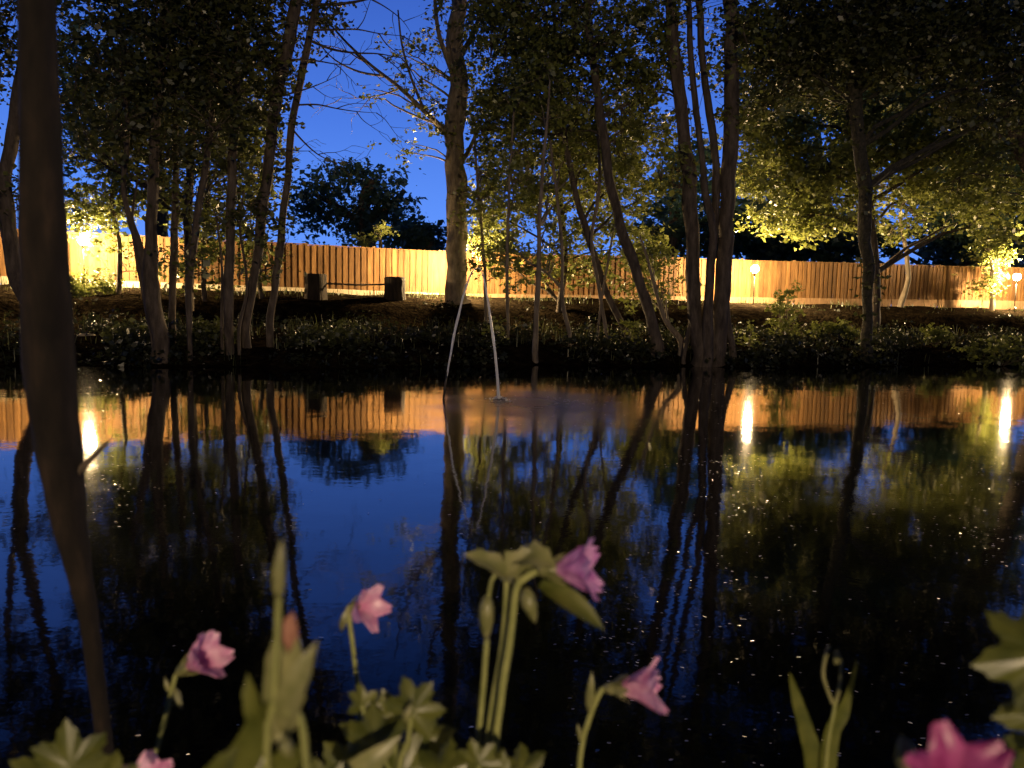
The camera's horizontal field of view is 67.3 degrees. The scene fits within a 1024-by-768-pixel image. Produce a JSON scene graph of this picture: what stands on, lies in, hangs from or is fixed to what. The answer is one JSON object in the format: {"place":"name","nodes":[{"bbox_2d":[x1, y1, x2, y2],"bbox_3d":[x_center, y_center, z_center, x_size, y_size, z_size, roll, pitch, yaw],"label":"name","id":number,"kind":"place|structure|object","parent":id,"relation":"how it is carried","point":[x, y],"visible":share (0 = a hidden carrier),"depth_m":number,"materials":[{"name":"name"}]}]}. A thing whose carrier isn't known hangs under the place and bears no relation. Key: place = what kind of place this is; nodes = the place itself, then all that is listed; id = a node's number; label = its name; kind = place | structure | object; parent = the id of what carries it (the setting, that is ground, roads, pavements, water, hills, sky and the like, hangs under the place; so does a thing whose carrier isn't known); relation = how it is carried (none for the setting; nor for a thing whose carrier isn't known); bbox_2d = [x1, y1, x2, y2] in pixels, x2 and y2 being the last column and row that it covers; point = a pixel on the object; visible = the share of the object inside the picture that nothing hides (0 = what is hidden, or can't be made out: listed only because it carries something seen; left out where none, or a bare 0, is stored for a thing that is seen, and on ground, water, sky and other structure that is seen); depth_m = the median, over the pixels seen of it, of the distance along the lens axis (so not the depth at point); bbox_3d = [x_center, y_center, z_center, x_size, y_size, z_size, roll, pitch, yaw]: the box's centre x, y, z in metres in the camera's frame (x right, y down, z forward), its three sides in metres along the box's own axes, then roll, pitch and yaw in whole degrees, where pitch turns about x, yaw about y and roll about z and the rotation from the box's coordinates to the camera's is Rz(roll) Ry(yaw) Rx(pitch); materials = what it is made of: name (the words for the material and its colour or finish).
{"place":"outdoors","nodes":[
{"label":"outdoors","id":0,"kind":"place"},
{"bbox_2d":[0,365,1023,767],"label":"water","id":1,"kind":"structure","parent":0,"point":[190,559],"depth_m":4.64,"materials":[{"name":"blue liquid"}]},
{"bbox_2d":[3,370,1022,765],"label":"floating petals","id":2,"kind":"object","parent":1,"relation":"on","point":[661,612],"visible":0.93,"depth_m":3.56,"materials":[{"name":"white plant"}]},
{"bbox_2d":[442,268,597,404],"bbox_3d":[0.543,-0.647,11.881,3.266,2.238,1.142,1,6,0],"label":"fountain","id":3,"kind":"object","parent":1,"relation":"on","point":[498,398],"visible":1,"depth_m":11.88,"materials":[{"name":"clear liquid"}]},
{"bbox_2d":[0,284,1023,368],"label":"ground","id":4,"kind":"structure","parent":0,"point":[130,301],"depth_m":24.25,"materials":[{"name":"green plant"}]},
{"bbox_2d":[0,0,116,301],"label":"tree","id":5,"kind":"object","parent":4,"relation":"on","point":[8,217],"visible":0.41,"depth_m":15.82,"materials":[{"name":"green plant"}]},
{"bbox_2d":[17,0,114,754],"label":"tree","id":6,"kind":"object","parent":4,"relation":"on","point":[48,358],"visible":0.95,"depth_m":0.76,"materials":[{"name":"brown plant"}]},
{"bbox_2d":[9,719,140,767],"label":"leafy plant","id":7,"kind":"object","parent":4,"relation":"on","point":[68,748],"visible":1,"depth_m":0.45,"materials":[{"name":"green plant"}]},
{"bbox_2d":[78,234,87,272],"bbox_3d":[-14.451,-4.098,25.951,0.314,1.933,0.330,1,6,0],"label":"garden lamp","id":8,"kind":"object","parent":4,"relation":"on","point":[81,240],"visible":0.71,"depth_m":25.83,"materials":[{"name":"white metal"}]},
{"bbox_2d":[77,333,95,335],"bbox_3d":[-10.838,-1.238,19.597,0.487,0.125,0.336,1,6,0],"label":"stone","id":9,"kind":"object","parent":4,"relation":"on","point":[84,334],"visible":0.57,"depth_m":19.48,"materials":[{"name":"grey stone"}]},
{"bbox_2d":[70,267,116,296],"bbox_3d":[-13.858,-3.237,25.056,1.937,1.134,1.767,-3,7,-34],"label":"shrub","id":10,"kind":"object","parent":4,"relation":"on","point":[82,288],"visible":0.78,"depth_m":24.90,"materials":[{"name":"green plant"}]},
{"bbox_2d":[99,317,147,342],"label":"shrub","id":11,"kind":"object","parent":4,"relation":"on","point":[107,334],"visible":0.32,"depth_m":18.29,"materials":[{"name":"green plant"}]},
{"bbox_2d":[64,130,185,293],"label":"tree","id":12,"kind":"object","parent":4,"relation":"on","point":[112,208],"visible":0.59,"depth_m":24.78,"materials":[{"name":"green plant"}]},
{"bbox_2d":[123,750,173,767],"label":"flowering plant","id":13,"kind":"object","parent":4,"relation":"on","point":[148,759],"visible":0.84,"depth_m":0.53,"materials":[{"name":"pink plant"}]},
{"bbox_2d":[12,6,290,236],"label":"tree","id":14,"kind":"object","parent":4,"relation":"on","point":[161,218],"visible":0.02,"depth_m":48.84,"materials":[{"name":"green plant"}]},
{"bbox_2d":[56,0,255,363],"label":"tree","id":15,"kind":"object","parent":4,"relation":"on","point":[147,268],"visible":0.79,"depth_m":16.39,"materials":[{"name":"green plant"}]},
{"bbox_2d":[56,0,298,311],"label":"tree","id":16,"kind":"object","parent":4,"relation":"on","point":[80,155],"visible":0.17,"depth_m":23.73,"materials":[{"name":"green plant"}]},
{"bbox_2d":[107,2,262,343],"bbox_3d":[-7.645,-6.207,17.936,4.285,10.783,4.097,1,6,0],"label":"tree","id":17,"kind":"object","parent":4,"relation":"on","point":[172,276],"visible":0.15,"depth_m":17.82,"materials":[{"name":"green plant"}]},
{"bbox_2d":[154,630,234,754],"bbox_3d":[-0.118,0.625,0.350,0.062,0.827,0.644,-2,6,-26],"label":"flowering plant","id":18,"kind":"object","parent":4,"relation":"on","point":[208,654],"visible":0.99,"depth_m":0.58,"materials":[{"name":"pink plant"}]},
{"bbox_2d":[113,0,281,360],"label":"tree","id":19,"kind":"object","parent":4,"relation":"on","point":[244,129],"visible":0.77,"depth_m":16.39,"materials":[{"name":"green plant"}]},
{"bbox_2d":[141,103,276,301],"bbox_3d":[-9.859,-5.829,25.133,4.458,6.484,3.975,1,6,0],"label":"tree","id":20,"kind":"object","parent":4,"relation":"on","point":[215,244],"visible":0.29,"depth_m":25.00,"materials":[{"name":"green plant"}]},
{"bbox_2d":[178,315,241,347],"bbox_3d":[-7.104,-1.211,18.134,1.497,0.901,1.776,1,6,0],"label":"shrub","id":21,"kind":"object","parent":4,"relation":"on","point":[204,328],"visible":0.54,"depth_m":17.89,"materials":[{"name":"green plant"}]},
{"bbox_2d":[143,0,319,354],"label":"tree","id":22,"kind":"object","parent":4,"relation":"on","point":[232,214],"visible":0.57,"depth_m":17.24,"materials":[{"name":"green plant"}]},
{"bbox_2d":[217,70,291,298],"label":"tree","id":23,"kind":"object","parent":4,"relation":"on","point":[249,262],"visible":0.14,"depth_m":25.83,"materials":[{"name":"green plant"}]},
{"bbox_2d":[206,539,317,767],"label":"budding plant","id":24,"kind":"object","parent":4,"relation":"on","point":[278,716],"visible":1,"depth_m":0.33,"materials":[{"name":"green plant"}]},
{"bbox_2d":[168,0,380,347],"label":"tree","id":25,"kind":"object","parent":4,"relation":"on","point":[284,53],"visible":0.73,"depth_m":17.42,"materials":[{"name":"green plant"}]},
{"bbox_2d":[257,757,342,767],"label":"leafy plant","id":26,"kind":"object","parent":4,"relation":"on","point":[315,763],"visible":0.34,"depth_m":0.43,"materials":[{"name":"green plant"}]},
{"bbox_2d":[304,273,327,299],"bbox_3d":[-6.829,-3.367,26.807,0.826,0.932,0.805,1,6,0],"label":"log stump","id":27,"kind":"object","parent":4,"relation":"on","point":[315,286],"visible":0.86,"depth_m":26.48,"materials":[{"name":"brown wood"}]},
{"bbox_2d":[287,319,370,347],"bbox_3d":[-4.481,-1.198,18.865,2.193,0.803,2.244,1,6,0],"label":"shrub","id":28,"kind":"object","parent":4,"relation":"on","point":[341,336],"visible":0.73,"depth_m":18.62,"materials":[{"name":"green plant"}]},
{"bbox_2d":[266,156,430,246],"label":"tree","id":29,"kind":"object","parent":4,"relation":"on","point":[366,218],"visible":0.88,"depth_m":56.07,"materials":[{"name":"green plant"}]},
{"bbox_2d":[260,0,449,346],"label":"tree","id":30,"kind":"object","parent":4,"relation":"on","point":[316,16],"visible":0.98,"depth_m":17.85,"materials":[{"name":"brown plant"}]},
{"bbox_2d":[339,584,391,721],"bbox_3d":[-0.121,0.392,0.638,0.039,0.467,0.035,-3,7,-35],"label":"flowering plant","id":31,"kind":"object","parent":4,"relation":"on","point":[368,607],"visible":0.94,"depth_m":0.62,"materials":[{"name":"pink plant"}]},
{"bbox_2d":[345,220,399,247],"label":"tree","id":32,"kind":"object","parent":4,"relation":"on","point":[384,228],"visible":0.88,"depth_m":32.98,"materials":[{"name":"green plant"}]},
{"bbox_2d":[323,676,466,767],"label":"leafy plant","id":33,"kind":"object","parent":4,"relation":"on","point":[373,737],"visible":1,"depth_m":0.49,"materials":[{"name":"green plant"}]},
{"bbox_2d":[384,276,405,299],"bbox_3d":[-4.154,-3.385,27.303,0.801,0.826,0.781,1,6,0],"label":"log stump","id":34,"kind":"object","parent":4,"relation":"on","point":[394,287],"visible":0.96,"depth_m":26.99,"materials":[{"name":"brown wood"}]},
{"bbox_2d":[327,283,383,285],"bbox_3d":[-5.486,-3.508,27.047,2.034,0.100,0.060,0,6,-14],"label":"wooden rail","id":35,"kind":"object","parent":34,"relation":"attached to","point":[353,284],"visible":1,"depth_m":27.02,"materials":[{"name":"brown wood"}]},
{"bbox_2d":[297,0,511,304],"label":"tree","id":36,"kind":"object","parent":4,"relation":"on","point":[453,55],"visible":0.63,"depth_m":26.80,"materials":[{"name":"brown plant"}]},
{"bbox_2d":[378,208,446,251],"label":"tree","id":37,"kind":"object","parent":4,"relation":"on","point":[414,235],"visible":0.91,"depth_m":50.62,"materials":[{"name":"green plant"}]},
{"bbox_2d":[441,230,519,252],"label":"tree","id":38,"kind":"object","parent":4,"relation":"on","point":[491,245],"visible":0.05,"depth_m":48.47,"materials":[{"name":"green plant"}]},
{"bbox_2d":[445,91,538,322],"bbox_3d":[-0.606,-5.843,25.591,3.157,7.784,3.046,1,6,0],"label":"sapling","id":39,"kind":"object","parent":4,"relation":"on","point":[481,182],"visible":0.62,"depth_m":25.45,"materials":[{"name":"green plant"}]},
{"bbox_2d":[478,315,508,345],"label":"shrub","id":40,"kind":"object","parent":4,"relation":"on","point":[496,327],"visible":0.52,"depth_m":20.70,"materials":[{"name":"green plant"}]},
{"bbox_2d":[455,738,545,767],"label":"leafy plant","id":41,"kind":"object","parent":4,"relation":"on","point":[474,755],"visible":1,"depth_m":0.49,"materials":[{"name":"green plant"}]},
{"bbox_2d":[0,231,1023,309],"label":"fence","id":42,"kind":"object","parent":4,"relation":"on","point":[819,282],"visible":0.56,"depth_m":32.48,"materials":[{"name":"brown wood"}]},
{"bbox_2d":[0,292,1023,367],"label":"undergrowth","id":43,"kind":"object","parent":4,"relation":"on","point":[897,341],"visible":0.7,"depth_m":20.43,"materials":[{"name":"green plant"}]},
{"bbox_2d":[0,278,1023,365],"bbox_3d":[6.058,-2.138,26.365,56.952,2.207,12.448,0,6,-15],"label":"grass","id":44,"kind":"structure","parent":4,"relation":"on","point":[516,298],"depth_m":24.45,"materials":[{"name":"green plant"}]},
{"bbox_2d":[477,64,562,338],"bbox_3d":[0.218,-5.067,22.103,2.946,7.898,2.937,-4,7,-41],"label":"sapling","id":45,"kind":"object","parent":4,"relation":"on","point":[514,157],"visible":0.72,"depth_m":21.56,"materials":[{"name":"green plant"}]},
{"bbox_2d":[463,537,603,756],"bbox_3d":[0.006,0.544,0.306,0.096,0.843,0.532,1,6,0],"label":"flowering plant","id":46,"kind":"object","parent":4,"relation":"on","point":[574,567],"visible":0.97,"depth_m":0.51,"materials":[{"name":"green plant"}]},
{"bbox_2d":[497,37,597,362],"bbox_3d":[0.861,-4.808,21.281,2.610,8.349,4.875,1,6,0],"label":"sapling","id":47,"kind":"object","parent":4,"relation":"on","point":[548,227],"visible":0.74,"depth_m":19.88,"materials":[{"name":"green plant"}]},
{"bbox_2d":[428,0,667,342],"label":"tree","id":48,"kind":"object","parent":4,"relation":"on","point":[495,115],"visible":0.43,"depth_m":21.61,"materials":[{"name":"green plant"}]},
{"bbox_2d":[511,113,614,346],"bbox_3d":[1.506,-4.448,22.372,3.032,6.805,3.541,1,6,0],"label":"sapling","id":49,"kind":"object","parent":4,"relation":"on","point":[562,239],"visible":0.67,"depth_m":21.93,"materials":[{"name":"green plant"}]},
{"bbox_2d":[446,67,692,312],"bbox_3d":[1.914,-6.881,27.175,8.333,8.876,5.266,1,6,0],"label":"tree","id":50,"kind":"object","parent":4,"relation":"on","point":[570,271],"visible":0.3,"depth_m":27.38,"materials":[{"name":"green plant"}]},
{"bbox_2d":[463,0,699,356],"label":"tree","id":51,"kind":"object","parent":4,"relation":"on","point":[593,45],"visible":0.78,"depth_m":19.95,"materials":[{"name":"green plant"}]},
{"bbox_2d":[569,98,655,341],"bbox_3d":[2.871,-4.714,22.822,2.641,7.237,3.528,1,6,0],"label":"sapling","id":52,"kind":"object","parent":4,"relation":"on","point":[606,226],"visible":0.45,"depth_m":22.41,"materials":[{"name":"green plant"}]},
{"bbox_2d":[577,656,668,767],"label":"flowering plant","id":53,"kind":"object","parent":4,"relation":"on","point":[643,686],"visible":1,"depth_m":0.57,"materials":[{"name":"pink plant"}]},
{"bbox_2d":[602,311,644,346],"bbox_3d":[3.100,-1.503,21.430,1.294,1.076,1.359,1,6,0],"label":"shrub","id":54,"kind":"object","parent":4,"relation":"on","point":[625,323],"visible":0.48,"depth_m":21.31,"materials":[{"name":"green plant"}]},
{"bbox_2d":[601,229,704,356],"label":"sapling","id":55,"kind":"object","parent":4,"relation":"on","point":[650,255],"visible":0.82,"depth_m":22.00,"materials":[{"name":"green plant"}]},
{"bbox_2d":[605,0,791,366],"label":"tree","id":56,"kind":"object","parent":4,"relation":"on","point":[708,332],"visible":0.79,"depth_m":19.75,"materials":[{"name":"green plant"}]},
{"bbox_2d":[629,132,803,261],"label":"tree","id":57,"kind":"object","parent":4,"relation":"on","point":[674,220],"visible":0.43,"depth_m":50.24,"materials":[{"name":"green plant"}]},
{"bbox_2d":[734,319,761,347],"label":"shrub","id":58,"kind":"object","parent":4,"relation":"on","point":[751,328],"visible":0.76,"depth_m":21.83,"materials":[{"name":"green plant"}]},
{"bbox_2d":[751,264,758,304],"bbox_3d":[10.243,-4.167,32.528,0.314,1.812,0.330,1,6,0],"label":"garden lamp","id":59,"kind":"object","parent":4,"relation":"on","point":[754,268],"visible":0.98,"depth_m":32.41,"materials":[{"name":"white metal"}]},
{"bbox_2d":[763,280,805,337],"bbox_3d":[8.516,-2.254,23.920,1.258,1.967,1.386,5,7,37],"label":"shrub","id":60,"kind":"object","parent":4,"relation":"on","point":[783,322],"visible":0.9,"depth_m":23.74,"materials":[{"name":"green plant"}]},
{"bbox_2d":[789,645,857,767],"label":"iris plant","id":61,"kind":"object","parent":4,"relation":"on","point":[824,756],"visible":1,"depth_m":0.58,"materials":[{"name":"green plant"}]},
{"bbox_2d":[803,317,860,339],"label":"shrub","id":62,"kind":"object","parent":4,"relation":"on","point":[848,330],"visible":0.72,"depth_m":25.57,"materials":[{"name":"green plant"}]},
{"bbox_2d":[644,1,1023,297],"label":"tree","id":63,"kind":"object","parent":4,"relation":"on","point":[840,248],"visible":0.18,"depth_m":51.80,"materials":[{"name":"green plant"}]},
{"bbox_2d":[706,0,1023,362],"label":"tree","id":64,"kind":"object","parent":4,"relation":"on","point":[860,36],"visible":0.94,"depth_m":20.51,"materials":[{"name":"green plant"}]},
{"bbox_2d":[709,43,1023,326],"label":"tree","id":65,"kind":"object","parent":4,"relation":"on","point":[821,174],"visible":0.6,"depth_m":29.13,"materials":[{"name":"green plant"}]},
{"bbox_2d":[895,735,915,767],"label":"leaf","id":66,"kind":"object","parent":4,"relation":"on","point":[904,744],"visible":0.74,"depth_m":0.36,"materials":[{"name":"green plant"}]},
{"bbox_2d":[875,178,955,306],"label":"sapling","id":67,"kind":"object","parent":4,"relation":"on","point":[902,231],"visible":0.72,"depth_m":33.88,"materials":[{"name":"green plant"}]},
{"bbox_2d":[918,323,956,347],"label":"shrub","id":68,"kind":"object","parent":4,"relation":"on","point":[941,335],"visible":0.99,"depth_m":24.73,"materials":[{"name":"green plant"}]},
{"bbox_2d":[863,0,1023,254],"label":"tree","id":69,"kind":"object","parent":4,"relation":"on","point":[1015,144],"visible":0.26,"depth_m":26.28,"materials":[{"name":"green plant"}]},
{"bbox_2d":[903,720,1012,767],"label":"flowering plant","id":70,"kind":"object","parent":4,"relation":"on","point":[949,747],"visible":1,"depth_m":0.31,"materials":[{"name":"pink plant"}]},
{"bbox_2d":[950,333,1023,367],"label":"shrub","id":71,"kind":"object","parent":4,"relation":"on","point":[997,349],"visible":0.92,"depth_m":22.83,"materials":[{"name":"green plant"}]},
{"bbox_2d":[952,215,1023,310],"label":"sapling","id":72,"kind":"object","parent":4,"relation":"on","point":[991,259],"visible":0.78,"depth_m":36.70,"materials":[{"name":"green plant"}]},
{"bbox_2d":[970,606,1023,767],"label":"leafy plant","id":73,"kind":"object","parent":4,"relation":"on","point":[1003,660],"visible":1,"depth_m":0.40,"materials":[{"name":"green plant"}]},
{"bbox_2d":[1013,272,1020,311],"bbox_3d":[23.779,-4.287,36.308,0.314,1.947,0.330,1,6,0],"label":"garden lamp","id":74,"kind":"object","parent":4,"relation":"on","point":[1016,276],"visible":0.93,"depth_m":36.20,"materials":[{"name":"white metal"}]},
{"bbox_2d":[0,0,1023,306],"label":"sky","id":75,"kind":"structure","parent":0,"point":[332,127],"materials":[{"name":"blue"}]}
]}

